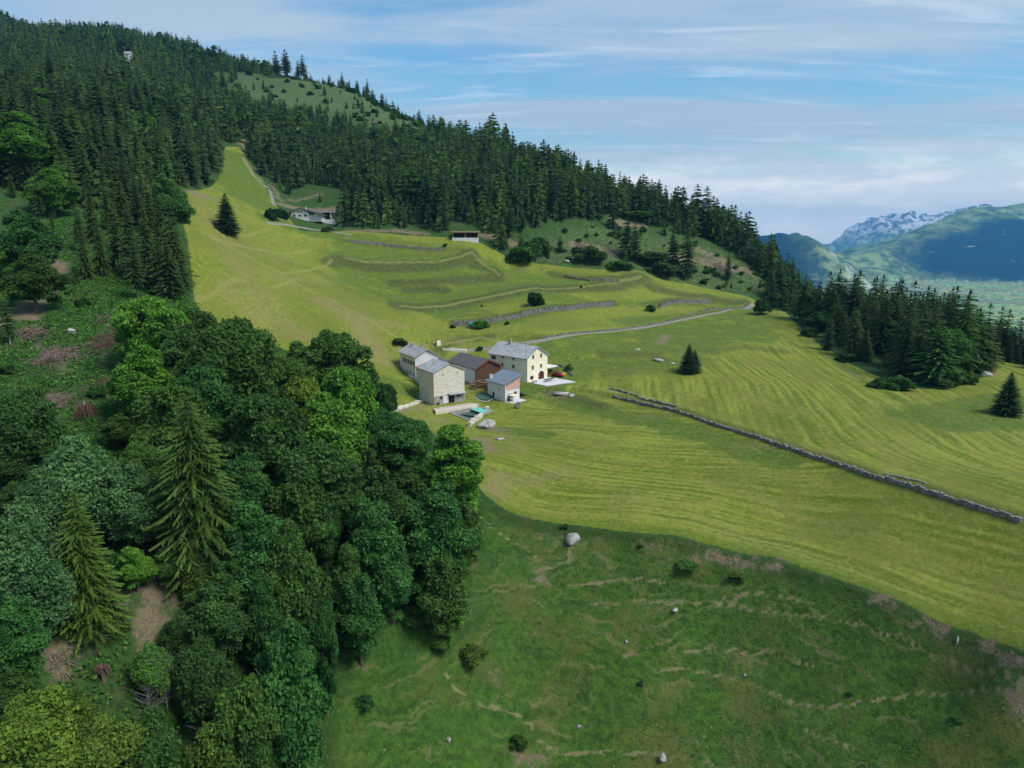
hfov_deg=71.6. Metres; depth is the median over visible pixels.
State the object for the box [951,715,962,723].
bush
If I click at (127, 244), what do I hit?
conifer tree
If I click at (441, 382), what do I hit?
rubble stone house
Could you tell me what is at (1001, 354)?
conifer tree
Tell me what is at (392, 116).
bush
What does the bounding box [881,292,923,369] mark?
conifer tree
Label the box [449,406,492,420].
covered pool
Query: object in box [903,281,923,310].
conifer tree
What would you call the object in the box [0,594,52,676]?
broadleaf tree
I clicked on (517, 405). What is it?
boulder
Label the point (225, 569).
broadleaf tree
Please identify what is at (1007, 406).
conifer tree
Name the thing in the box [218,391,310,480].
broadleaf tree
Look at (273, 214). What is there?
bush
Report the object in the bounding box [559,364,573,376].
dry stone wall
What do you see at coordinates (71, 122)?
conifer tree
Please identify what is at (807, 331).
bush
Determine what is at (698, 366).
conifer tree
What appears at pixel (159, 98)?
broadleaf tree
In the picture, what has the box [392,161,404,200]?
conifer tree
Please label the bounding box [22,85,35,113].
conifer tree
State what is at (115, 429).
broadleaf tree
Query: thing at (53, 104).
conifer tree
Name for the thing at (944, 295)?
conifer tree
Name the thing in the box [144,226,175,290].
conifer tree
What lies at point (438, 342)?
field shelter
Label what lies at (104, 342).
brush heap
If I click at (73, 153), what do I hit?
conifer tree
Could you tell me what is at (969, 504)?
dry stone wall
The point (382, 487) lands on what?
broadleaf tree
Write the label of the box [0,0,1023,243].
sky
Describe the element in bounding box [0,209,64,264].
broadleaf tree
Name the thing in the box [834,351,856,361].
bush
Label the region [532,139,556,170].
conifer tree
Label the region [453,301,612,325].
dry stone wall
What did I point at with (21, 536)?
broadleaf tree
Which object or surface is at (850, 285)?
conifer tree
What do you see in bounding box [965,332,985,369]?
conifer tree
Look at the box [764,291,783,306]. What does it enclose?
bush
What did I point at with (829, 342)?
conifer tree
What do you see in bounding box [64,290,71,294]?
bush
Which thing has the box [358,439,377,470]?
broadleaf tree
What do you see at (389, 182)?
conifer tree
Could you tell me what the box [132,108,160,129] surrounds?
broadleaf tree
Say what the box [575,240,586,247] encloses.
brush heap
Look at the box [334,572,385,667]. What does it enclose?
broadleaf tree
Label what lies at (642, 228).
bush
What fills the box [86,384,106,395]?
bush
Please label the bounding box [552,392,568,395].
boulder
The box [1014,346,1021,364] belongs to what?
conifer tree
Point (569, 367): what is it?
bush
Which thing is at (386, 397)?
broadleaf tree
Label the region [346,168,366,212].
conifer tree
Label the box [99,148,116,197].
conifer tree
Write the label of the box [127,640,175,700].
broadleaf tree
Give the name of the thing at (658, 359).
boulder
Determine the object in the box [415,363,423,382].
annex
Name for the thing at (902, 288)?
conifer tree
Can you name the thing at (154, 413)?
broadleaf tree
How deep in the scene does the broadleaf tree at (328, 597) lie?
95.88 m
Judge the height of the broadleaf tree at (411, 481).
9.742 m
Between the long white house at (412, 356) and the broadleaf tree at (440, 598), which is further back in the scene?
the long white house at (412, 356)
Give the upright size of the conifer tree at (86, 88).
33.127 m
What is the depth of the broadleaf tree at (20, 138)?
250.46 m
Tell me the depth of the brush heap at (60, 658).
75.80 m
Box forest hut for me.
[124,52,132,60]
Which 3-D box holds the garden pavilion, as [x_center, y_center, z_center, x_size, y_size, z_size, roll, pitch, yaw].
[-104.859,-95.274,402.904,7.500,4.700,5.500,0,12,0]
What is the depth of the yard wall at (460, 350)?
255.85 m
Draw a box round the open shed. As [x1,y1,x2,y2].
[451,231,479,242]
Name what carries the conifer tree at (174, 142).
on the ground
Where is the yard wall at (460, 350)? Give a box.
[442,349,466,352]
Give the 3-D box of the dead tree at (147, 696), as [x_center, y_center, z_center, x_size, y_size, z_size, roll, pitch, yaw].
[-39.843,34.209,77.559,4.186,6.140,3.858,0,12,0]
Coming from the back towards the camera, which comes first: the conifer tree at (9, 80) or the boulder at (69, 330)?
the conifer tree at (9, 80)
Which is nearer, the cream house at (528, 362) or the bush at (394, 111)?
the cream house at (528, 362)
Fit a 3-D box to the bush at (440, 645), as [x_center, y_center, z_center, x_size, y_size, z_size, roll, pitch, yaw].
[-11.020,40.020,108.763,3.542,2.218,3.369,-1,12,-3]
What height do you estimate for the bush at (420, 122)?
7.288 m
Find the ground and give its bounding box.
[0,54,1023,767]
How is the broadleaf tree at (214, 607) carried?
on the ground
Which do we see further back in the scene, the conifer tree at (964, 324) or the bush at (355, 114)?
the bush at (355, 114)
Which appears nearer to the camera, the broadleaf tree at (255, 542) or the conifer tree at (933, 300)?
the broadleaf tree at (255, 542)
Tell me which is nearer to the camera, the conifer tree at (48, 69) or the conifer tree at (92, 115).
the conifer tree at (92, 115)
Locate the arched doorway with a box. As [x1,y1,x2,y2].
[538,371,543,378]
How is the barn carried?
on the ground
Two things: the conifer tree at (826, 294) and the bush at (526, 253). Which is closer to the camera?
the conifer tree at (826, 294)
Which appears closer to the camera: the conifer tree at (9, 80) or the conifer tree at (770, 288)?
the conifer tree at (9, 80)
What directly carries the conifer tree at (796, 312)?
on the ground
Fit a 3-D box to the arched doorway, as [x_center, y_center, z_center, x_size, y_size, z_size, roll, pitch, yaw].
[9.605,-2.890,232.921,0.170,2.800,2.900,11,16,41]
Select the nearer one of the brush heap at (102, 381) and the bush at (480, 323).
the brush heap at (102, 381)
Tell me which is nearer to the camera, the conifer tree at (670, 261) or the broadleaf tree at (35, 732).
the broadleaf tree at (35, 732)
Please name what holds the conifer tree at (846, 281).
on the ground
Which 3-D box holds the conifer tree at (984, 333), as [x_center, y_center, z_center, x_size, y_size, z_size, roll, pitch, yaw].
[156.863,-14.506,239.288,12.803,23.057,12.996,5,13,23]
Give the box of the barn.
[447,352,502,382]
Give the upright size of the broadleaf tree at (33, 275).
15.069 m
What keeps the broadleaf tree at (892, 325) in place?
on the ground
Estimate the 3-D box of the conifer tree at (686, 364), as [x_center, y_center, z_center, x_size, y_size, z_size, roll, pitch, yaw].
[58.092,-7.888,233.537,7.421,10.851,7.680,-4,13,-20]
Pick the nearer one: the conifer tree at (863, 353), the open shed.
the conifer tree at (863, 353)
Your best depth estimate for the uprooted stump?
119.48 m
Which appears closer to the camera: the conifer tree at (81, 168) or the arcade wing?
the arcade wing
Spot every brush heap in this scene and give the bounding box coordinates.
[14,323,57,343]
[17,340,96,373]
[40,387,83,408]
[44,642,82,684]
[71,326,120,355]
[78,374,108,395]
[87,312,111,323]
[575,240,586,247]
[707,259,732,281]
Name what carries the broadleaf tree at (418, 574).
on the ground
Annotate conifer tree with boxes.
[0,85,9,108]
[0,90,5,114]
[0,121,19,184]
[0,292,18,344]
[2,78,21,111]
[2,82,21,119]
[6,174,17,197]
[7,62,20,89]
[16,167,26,190]
[17,78,26,99]
[19,85,32,110]
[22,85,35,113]
[26,102,38,127]
[31,93,49,125]
[31,182,45,219]
[38,99,50,124]
[39,120,68,167]
[40,53,55,82]
[46,82,55,99]
[47,82,61,109]
[48,107,60,146]
[49,100,60,124]
[49,211,55,230]
[49,492,134,655]
[51,106,80,165]
[53,142,67,171]
[54,137,72,177]
[61,94,70,118]
[63,105,86,162]
[67,76,87,109]
[69,88,89,119]
[69,107,79,136]
[69,140,88,185]
[70,202,88,251]
[71,134,96,184]
[74,145,98,204]
[75,227,95,277]
[76,111,90,141]
[79,122,102,185]
[80,84,99,121]
[81,75,108,113]
[81,80,93,94]
[81,189,104,241]
[84,109,108,146]
[86,120,116,174]
[89,93,117,125]
[89,217,111,275]
[93,116,119,167]
[97,181,115,229]
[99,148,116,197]
[102,152,115,200]
[103,85,128,128]
[103,201,126,270]
[104,94,125,130]
[110,122,129,163]
[110,177,134,228]
[114,157,134,212]
[115,154,135,200]
[115,204,146,282]
[122,109,131,133]
[122,236,147,297]
[125,92,137,114]
[128,173,147,224]
[131,81,144,105]
[131,84,142,105]
[134,175,148,218]
[134,211,166,289]
[135,96,148,118]
[138,177,161,236]
[140,79,151,99]
[142,396,251,601]
[144,93,158,122]
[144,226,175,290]
[147,189,175,257]
[150,130,173,178]
[152,241,187,297]
[159,201,195,297]
[162,216,198,285]
[163,89,175,113]
[164,98,180,134]
[170,97,187,131]
[170,121,197,173]
[173,251,194,296]
[176,129,200,185]
[176,539,210,608]
[213,193,242,234]
[270,51,281,77]
[279,49,291,77]
[284,52,292,74]
[294,60,300,77]
[297,55,309,80]
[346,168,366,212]
[349,171,360,219]
[381,168,398,209]
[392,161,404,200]
[416,171,437,217]
[417,150,432,174]
[433,172,452,217]
[503,203,516,238]
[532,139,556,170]
[548,162,568,198]
[556,235,563,251]
[564,168,580,216]
[617,215,634,256]
[628,220,641,260]
[666,228,679,267]
[676,223,696,278]
[677,344,697,374]
[692,350,702,373]
[696,186,717,236]
[723,251,732,279]
[757,233,779,280]
[762,274,776,296]
[773,256,788,297]
[787,274,813,317]
[818,271,835,316]
[820,312,835,350]
[825,269,846,324]
[829,292,840,339]
[832,298,850,343]
[839,273,864,317]
[839,307,864,353]
[840,279,849,312]
[845,276,864,324]
[846,270,869,303]
[849,291,876,332]
[853,329,875,361]
[858,299,872,333]
[861,290,879,347]
[868,276,884,304]
[868,278,877,299]
[870,289,893,355]
[877,274,888,293]
[877,279,885,306]
[880,282,904,319]
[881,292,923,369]
[887,292,904,326]
[887,316,918,376]
[891,278,907,319]
[896,280,908,319]
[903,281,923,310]
[903,307,929,379]
[906,321,965,387]
[912,293,930,322]
[918,307,940,342]
[923,285,936,304]
[924,288,946,327]
[929,301,942,324]
[939,293,946,310]
[939,293,950,316]
[940,287,958,324]
[943,286,962,313]
[943,294,968,328]
[943,299,958,328]
[949,288,986,375]
[951,294,982,374]
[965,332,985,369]
[971,307,997,371]
[979,322,1005,369]
[980,303,997,331]
[987,372,1023,418]
[992,306,1008,348]
[992,333,1001,357]
[996,321,1011,354]
[997,346,1004,361]
[1002,309,1016,348]
[1003,326,1019,359]
[1003,337,1014,362]
[1012,317,1023,359]
[1014,337,1023,361]
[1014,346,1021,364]
[1018,341,1023,363]
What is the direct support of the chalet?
on the ground
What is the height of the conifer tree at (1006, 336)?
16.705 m
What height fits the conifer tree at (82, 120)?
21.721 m
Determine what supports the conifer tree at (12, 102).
on the ground
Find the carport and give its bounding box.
[547,364,557,369]
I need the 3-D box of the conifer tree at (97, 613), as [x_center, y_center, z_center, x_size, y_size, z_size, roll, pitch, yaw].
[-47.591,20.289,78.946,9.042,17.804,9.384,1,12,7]
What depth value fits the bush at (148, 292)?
179.27 m
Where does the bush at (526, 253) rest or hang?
on the ground
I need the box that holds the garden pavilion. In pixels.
[320,212,334,218]
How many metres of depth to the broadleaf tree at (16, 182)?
251.40 m
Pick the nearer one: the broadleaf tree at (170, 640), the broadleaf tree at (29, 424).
the broadleaf tree at (170, 640)
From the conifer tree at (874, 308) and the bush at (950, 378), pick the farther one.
the conifer tree at (874, 308)
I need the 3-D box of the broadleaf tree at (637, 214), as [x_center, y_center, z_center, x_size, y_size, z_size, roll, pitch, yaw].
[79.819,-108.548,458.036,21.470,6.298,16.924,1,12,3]
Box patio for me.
[506,399,525,403]
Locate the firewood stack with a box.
[469,380,487,388]
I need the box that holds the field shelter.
[436,339,440,345]
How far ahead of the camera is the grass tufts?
106.03 m
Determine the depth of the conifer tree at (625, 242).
404.54 m
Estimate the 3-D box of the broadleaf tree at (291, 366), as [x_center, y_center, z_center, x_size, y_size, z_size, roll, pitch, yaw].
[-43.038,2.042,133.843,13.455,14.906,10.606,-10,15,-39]
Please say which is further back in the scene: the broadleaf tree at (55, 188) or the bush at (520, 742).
the broadleaf tree at (55, 188)
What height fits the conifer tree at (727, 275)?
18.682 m
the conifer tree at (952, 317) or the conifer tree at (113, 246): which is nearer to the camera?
the conifer tree at (113, 246)
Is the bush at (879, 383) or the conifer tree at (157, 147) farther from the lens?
the conifer tree at (157, 147)
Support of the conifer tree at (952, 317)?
on the ground
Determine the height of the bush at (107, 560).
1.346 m
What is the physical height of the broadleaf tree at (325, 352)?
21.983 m
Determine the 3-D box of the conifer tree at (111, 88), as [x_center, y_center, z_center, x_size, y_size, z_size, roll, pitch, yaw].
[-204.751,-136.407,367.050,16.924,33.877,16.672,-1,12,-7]
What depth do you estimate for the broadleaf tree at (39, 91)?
353.28 m
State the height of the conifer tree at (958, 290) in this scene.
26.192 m
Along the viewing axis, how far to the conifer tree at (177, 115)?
398.14 m
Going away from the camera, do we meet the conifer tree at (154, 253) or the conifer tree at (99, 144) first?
the conifer tree at (154, 253)
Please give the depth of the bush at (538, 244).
391.30 m
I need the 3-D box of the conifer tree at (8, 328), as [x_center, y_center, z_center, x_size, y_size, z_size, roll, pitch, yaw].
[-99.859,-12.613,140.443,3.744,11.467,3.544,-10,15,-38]
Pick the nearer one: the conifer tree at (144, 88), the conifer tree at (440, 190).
the conifer tree at (440, 190)
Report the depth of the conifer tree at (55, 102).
337.04 m
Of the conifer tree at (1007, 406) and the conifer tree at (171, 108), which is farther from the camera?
the conifer tree at (171, 108)
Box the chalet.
[288,207,327,221]
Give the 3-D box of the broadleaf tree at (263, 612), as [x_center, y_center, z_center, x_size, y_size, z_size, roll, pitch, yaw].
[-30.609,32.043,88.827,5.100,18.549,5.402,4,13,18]
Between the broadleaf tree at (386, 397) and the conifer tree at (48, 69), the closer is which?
the broadleaf tree at (386, 397)
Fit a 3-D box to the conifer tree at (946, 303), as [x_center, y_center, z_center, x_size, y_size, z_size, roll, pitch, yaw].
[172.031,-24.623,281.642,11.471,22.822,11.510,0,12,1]
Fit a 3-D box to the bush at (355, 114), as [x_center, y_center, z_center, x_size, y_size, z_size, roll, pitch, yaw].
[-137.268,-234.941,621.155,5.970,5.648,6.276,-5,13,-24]
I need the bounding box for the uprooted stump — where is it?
[72,401,98,419]
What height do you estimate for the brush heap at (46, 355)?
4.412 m
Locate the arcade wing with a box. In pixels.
[438,357,453,364]
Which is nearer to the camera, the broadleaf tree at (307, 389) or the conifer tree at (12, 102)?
the broadleaf tree at (307, 389)
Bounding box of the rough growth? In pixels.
[508,223,766,292]
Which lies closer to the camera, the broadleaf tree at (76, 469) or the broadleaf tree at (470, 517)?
the broadleaf tree at (76, 469)
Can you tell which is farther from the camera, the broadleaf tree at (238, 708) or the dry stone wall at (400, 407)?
the dry stone wall at (400, 407)
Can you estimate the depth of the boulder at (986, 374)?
234.77 m
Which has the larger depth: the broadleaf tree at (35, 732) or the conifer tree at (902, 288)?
the conifer tree at (902, 288)
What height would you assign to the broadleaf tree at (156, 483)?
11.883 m
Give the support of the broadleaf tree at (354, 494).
on the ground
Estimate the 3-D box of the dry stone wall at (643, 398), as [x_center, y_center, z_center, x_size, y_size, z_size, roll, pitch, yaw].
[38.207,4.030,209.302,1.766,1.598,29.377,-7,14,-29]
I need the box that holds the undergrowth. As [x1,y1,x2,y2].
[0,209,485,751]
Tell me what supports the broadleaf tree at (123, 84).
on the ground
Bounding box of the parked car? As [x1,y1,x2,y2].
[551,371,564,376]
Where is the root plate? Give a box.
[92,662,112,683]
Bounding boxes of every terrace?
[433,403,478,412]
[528,377,574,385]
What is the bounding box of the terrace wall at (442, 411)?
[435,404,476,414]
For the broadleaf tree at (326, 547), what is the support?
on the ground
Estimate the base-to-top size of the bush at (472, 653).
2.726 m
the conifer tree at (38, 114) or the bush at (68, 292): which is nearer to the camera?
the bush at (68, 292)
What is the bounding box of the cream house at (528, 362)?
[487,339,549,382]
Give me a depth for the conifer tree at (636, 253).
407.62 m
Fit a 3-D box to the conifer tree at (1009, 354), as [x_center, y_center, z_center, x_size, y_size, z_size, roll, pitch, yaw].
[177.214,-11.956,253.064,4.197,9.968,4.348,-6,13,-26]
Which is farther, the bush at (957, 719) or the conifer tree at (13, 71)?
the conifer tree at (13, 71)
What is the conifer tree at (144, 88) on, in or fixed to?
on the ground
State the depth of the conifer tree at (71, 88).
379.18 m
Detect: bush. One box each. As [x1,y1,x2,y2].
[0,365,14,372]
[31,385,44,391]
[49,317,58,321]
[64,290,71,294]
[74,298,91,306]
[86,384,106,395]
[101,553,119,564]
[103,552,118,563]
[105,259,115,267]
[146,290,156,294]
[245,69,252,74]
[264,208,281,219]
[279,208,289,219]
[321,226,333,231]
[352,112,358,117]
[355,694,373,710]
[372,100,379,105]
[389,113,396,118]
[391,108,398,113]
[392,338,408,345]
[399,601,433,626]
[415,120,423,126]
[431,636,450,653]
[454,611,465,623]
[458,643,490,665]
[470,319,490,327]
[505,245,536,261]
[510,733,528,750]
[524,237,552,256]
[527,292,545,305]
[560,524,568,528]
[564,364,573,370]
[573,245,607,261]
[605,260,633,269]
[640,226,646,231]
[645,260,678,274]
[645,305,655,311]
[675,560,698,571]
[730,570,745,581]
[753,298,771,313]
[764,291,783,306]
[800,327,817,335]
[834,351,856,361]
[865,377,892,388]
[886,375,916,390]
[924,370,962,386]
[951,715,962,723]
[961,374,979,382]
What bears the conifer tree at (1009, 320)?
on the ground
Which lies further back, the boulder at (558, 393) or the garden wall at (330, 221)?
the garden wall at (330, 221)
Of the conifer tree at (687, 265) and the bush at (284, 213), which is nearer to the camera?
the bush at (284, 213)
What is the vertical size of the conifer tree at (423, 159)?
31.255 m
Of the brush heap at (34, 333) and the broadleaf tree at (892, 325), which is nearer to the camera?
the brush heap at (34, 333)
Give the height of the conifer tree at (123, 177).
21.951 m
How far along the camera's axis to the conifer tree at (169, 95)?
403.26 m
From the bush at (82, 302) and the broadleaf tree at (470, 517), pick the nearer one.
the broadleaf tree at (470, 517)
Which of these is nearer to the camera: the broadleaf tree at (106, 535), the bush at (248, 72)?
the broadleaf tree at (106, 535)
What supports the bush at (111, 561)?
on the ground
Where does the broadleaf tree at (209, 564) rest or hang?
on the ground
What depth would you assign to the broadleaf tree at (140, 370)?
118.19 m
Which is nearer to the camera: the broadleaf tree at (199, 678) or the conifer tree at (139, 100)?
the broadleaf tree at (199, 678)
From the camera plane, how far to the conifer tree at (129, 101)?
382.28 m
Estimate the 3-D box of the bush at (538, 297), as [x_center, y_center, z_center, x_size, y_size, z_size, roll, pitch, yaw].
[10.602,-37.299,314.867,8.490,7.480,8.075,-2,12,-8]
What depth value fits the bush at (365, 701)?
98.44 m
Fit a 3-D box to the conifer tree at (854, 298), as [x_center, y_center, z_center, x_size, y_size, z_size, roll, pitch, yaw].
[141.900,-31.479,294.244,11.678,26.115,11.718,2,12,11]
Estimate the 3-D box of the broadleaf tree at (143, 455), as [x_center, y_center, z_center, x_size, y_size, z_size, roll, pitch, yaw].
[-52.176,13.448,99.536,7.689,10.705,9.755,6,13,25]
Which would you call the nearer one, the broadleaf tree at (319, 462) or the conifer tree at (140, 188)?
the broadleaf tree at (319, 462)
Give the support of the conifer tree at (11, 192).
on the ground
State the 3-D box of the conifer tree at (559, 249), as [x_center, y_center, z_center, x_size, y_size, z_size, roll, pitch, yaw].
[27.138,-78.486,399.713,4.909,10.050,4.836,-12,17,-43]
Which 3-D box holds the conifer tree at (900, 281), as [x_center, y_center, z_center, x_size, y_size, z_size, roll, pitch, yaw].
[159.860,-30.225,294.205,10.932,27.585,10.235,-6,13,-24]
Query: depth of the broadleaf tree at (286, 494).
99.25 m
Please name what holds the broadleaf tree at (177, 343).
on the ground
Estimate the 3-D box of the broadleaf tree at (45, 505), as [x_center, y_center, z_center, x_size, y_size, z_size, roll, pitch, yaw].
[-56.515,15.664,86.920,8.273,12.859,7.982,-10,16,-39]
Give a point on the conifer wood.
(484, 167)
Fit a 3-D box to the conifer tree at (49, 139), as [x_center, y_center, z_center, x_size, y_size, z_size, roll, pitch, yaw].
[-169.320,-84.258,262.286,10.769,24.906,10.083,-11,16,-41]
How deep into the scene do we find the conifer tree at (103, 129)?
279.96 m
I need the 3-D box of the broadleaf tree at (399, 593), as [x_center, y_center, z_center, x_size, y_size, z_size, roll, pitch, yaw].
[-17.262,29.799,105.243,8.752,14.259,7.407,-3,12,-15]
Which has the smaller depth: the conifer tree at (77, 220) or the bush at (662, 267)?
the conifer tree at (77, 220)
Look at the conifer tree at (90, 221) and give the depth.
208.88 m
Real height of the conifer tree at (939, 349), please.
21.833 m
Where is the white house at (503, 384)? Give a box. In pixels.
[485,369,521,401]
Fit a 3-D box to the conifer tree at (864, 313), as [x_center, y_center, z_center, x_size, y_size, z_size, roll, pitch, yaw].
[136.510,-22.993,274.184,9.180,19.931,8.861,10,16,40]
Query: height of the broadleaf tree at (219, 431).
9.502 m
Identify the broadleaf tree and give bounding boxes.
[0,110,65,176]
[0,117,39,187]
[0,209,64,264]
[0,249,75,312]
[0,384,75,473]
[0,447,39,482]
[0,480,30,519]
[0,496,69,603]
[0,546,79,632]
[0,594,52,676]
[0,667,42,713]
[0,683,95,767]
[11,462,87,542]
[18,88,60,113]
[18,164,83,216]
[28,428,120,534]
[59,686,100,743]
[62,710,148,767]
[85,463,160,546]
[89,525,124,542]
[99,412,135,448]
[104,345,179,419]
[104,441,174,486]
[107,79,139,95]
[107,294,193,352]
[111,546,159,592]
[120,705,197,767]
[127,381,210,465]
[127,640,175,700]
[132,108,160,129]
[138,95,184,121]
[144,173,197,226]
[147,475,184,544]
[153,546,188,585]
[154,323,204,378]
[154,614,196,653]
[168,635,236,725]
[174,357,243,425]
[174,572,253,654]
[179,551,219,590]
[180,719,239,767]
[181,307,219,342]
[184,312,287,399]
[195,417,236,471]
[211,672,283,767]
[214,560,250,611]
[216,500,283,605]
[217,451,279,515]
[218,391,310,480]
[235,722,280,767]
[244,571,283,679]
[254,616,335,767]
[262,517,335,641]
[263,477,335,554]
[269,439,361,532]
[274,355,321,404]
[283,375,320,421]
[285,328,379,391]
[303,392,370,467]
[305,562,333,646]
[305,596,338,716]
[306,508,343,564]
[319,363,379,428]
[329,542,363,645]
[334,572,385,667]
[340,482,359,540]
[346,164,375,176]
[347,496,409,598]
[349,465,365,490]
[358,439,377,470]
[361,465,412,531]
[362,404,395,448]
[366,441,408,479]
[367,539,423,624]
[373,381,398,411]
[376,417,431,466]
[391,460,431,505]
[399,480,479,580]
[405,173,439,208]
[405,543,428,581]
[414,552,470,636]
[420,423,485,510]
[457,500,486,566]
[459,564,471,577]
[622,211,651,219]
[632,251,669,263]
[802,310,831,330]
[875,321,900,352]
[928,328,974,373]
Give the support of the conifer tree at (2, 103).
on the ground
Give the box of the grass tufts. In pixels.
[325,504,1023,767]
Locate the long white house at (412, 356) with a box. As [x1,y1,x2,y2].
[398,343,439,379]
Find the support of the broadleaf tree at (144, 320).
on the ground
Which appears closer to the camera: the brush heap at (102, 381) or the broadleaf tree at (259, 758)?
the broadleaf tree at (259, 758)
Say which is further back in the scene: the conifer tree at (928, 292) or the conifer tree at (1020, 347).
the conifer tree at (928, 292)
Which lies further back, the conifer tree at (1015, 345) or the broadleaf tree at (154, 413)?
the conifer tree at (1015, 345)
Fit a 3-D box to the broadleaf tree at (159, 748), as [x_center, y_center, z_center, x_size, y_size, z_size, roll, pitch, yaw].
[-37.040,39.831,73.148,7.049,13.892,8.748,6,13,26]
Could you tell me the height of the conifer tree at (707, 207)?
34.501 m
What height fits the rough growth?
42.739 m
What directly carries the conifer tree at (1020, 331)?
on the ground
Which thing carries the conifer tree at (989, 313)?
on the ground
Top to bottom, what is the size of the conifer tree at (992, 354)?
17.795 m
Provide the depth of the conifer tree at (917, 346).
233.43 m
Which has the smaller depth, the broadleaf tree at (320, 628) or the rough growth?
the broadleaf tree at (320, 628)
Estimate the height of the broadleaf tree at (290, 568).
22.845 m
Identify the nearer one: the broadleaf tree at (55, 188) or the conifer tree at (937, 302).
the broadleaf tree at (55, 188)
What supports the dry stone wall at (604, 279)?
on the ground
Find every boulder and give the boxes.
[65,328,76,333]
[477,419,494,428]
[515,402,520,408]
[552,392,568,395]
[565,533,580,545]
[652,358,663,361]
[659,753,665,762]
[980,371,992,376]
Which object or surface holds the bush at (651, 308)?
on the ground
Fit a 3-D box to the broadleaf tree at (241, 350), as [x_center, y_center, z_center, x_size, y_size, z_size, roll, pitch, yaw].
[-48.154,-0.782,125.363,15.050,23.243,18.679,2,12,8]
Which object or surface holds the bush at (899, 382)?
on the ground
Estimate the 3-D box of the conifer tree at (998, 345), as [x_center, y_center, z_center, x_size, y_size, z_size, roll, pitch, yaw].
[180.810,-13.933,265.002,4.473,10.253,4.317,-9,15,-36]
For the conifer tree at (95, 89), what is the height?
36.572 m
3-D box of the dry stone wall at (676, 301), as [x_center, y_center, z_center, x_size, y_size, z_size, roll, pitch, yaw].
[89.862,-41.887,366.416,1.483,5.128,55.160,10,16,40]
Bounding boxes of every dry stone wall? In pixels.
[349,239,443,249]
[393,399,423,410]
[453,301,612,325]
[468,406,488,426]
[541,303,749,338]
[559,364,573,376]
[564,275,618,282]
[609,388,677,406]
[613,395,1022,522]
[659,299,710,306]
[885,473,926,483]
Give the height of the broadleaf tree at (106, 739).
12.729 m
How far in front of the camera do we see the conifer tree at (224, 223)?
304.72 m
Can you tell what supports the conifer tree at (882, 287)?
on the ground
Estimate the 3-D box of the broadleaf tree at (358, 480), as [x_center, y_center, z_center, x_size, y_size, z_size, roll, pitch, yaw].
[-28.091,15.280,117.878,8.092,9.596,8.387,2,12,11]
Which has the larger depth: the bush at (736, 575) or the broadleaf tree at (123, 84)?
the broadleaf tree at (123, 84)
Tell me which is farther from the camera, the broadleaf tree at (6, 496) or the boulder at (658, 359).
the boulder at (658, 359)
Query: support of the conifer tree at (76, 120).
on the ground
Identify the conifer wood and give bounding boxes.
[0,9,1000,362]
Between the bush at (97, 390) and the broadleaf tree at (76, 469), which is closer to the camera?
the broadleaf tree at (76, 469)
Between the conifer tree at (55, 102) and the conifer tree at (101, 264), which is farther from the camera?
the conifer tree at (55, 102)
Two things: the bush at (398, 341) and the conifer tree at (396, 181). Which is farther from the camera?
the conifer tree at (396, 181)
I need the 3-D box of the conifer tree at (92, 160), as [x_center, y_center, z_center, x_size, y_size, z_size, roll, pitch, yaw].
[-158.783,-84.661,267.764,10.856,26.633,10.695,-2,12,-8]
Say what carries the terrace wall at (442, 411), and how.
on the ground
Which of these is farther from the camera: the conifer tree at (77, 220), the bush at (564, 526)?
the conifer tree at (77, 220)
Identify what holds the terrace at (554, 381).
on the ground
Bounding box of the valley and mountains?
[756,203,1023,344]
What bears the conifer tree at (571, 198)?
on the ground
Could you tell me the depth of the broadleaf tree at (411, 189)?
408.93 m
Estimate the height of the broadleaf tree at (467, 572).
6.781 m
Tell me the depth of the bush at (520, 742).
104.46 m
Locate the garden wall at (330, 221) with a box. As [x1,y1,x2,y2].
[321,219,339,223]
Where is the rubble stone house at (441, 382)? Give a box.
[417,358,466,405]
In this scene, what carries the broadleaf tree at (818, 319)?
on the ground
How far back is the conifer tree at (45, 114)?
305.31 m
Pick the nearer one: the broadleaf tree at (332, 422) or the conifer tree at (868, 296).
the broadleaf tree at (332, 422)
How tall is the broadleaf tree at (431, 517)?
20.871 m
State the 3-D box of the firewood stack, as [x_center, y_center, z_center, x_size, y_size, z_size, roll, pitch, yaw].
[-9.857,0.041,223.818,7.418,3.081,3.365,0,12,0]
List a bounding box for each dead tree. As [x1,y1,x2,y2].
[128,670,166,713]
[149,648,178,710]
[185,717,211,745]
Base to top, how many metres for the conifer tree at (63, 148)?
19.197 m
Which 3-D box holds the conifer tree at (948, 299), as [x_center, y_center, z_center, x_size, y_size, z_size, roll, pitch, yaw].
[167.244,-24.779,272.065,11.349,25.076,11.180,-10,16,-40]
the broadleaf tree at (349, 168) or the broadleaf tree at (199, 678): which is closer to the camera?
the broadleaf tree at (199, 678)
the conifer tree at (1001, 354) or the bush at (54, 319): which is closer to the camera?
the bush at (54, 319)
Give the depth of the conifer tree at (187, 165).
338.00 m
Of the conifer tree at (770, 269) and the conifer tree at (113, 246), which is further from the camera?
the conifer tree at (770, 269)

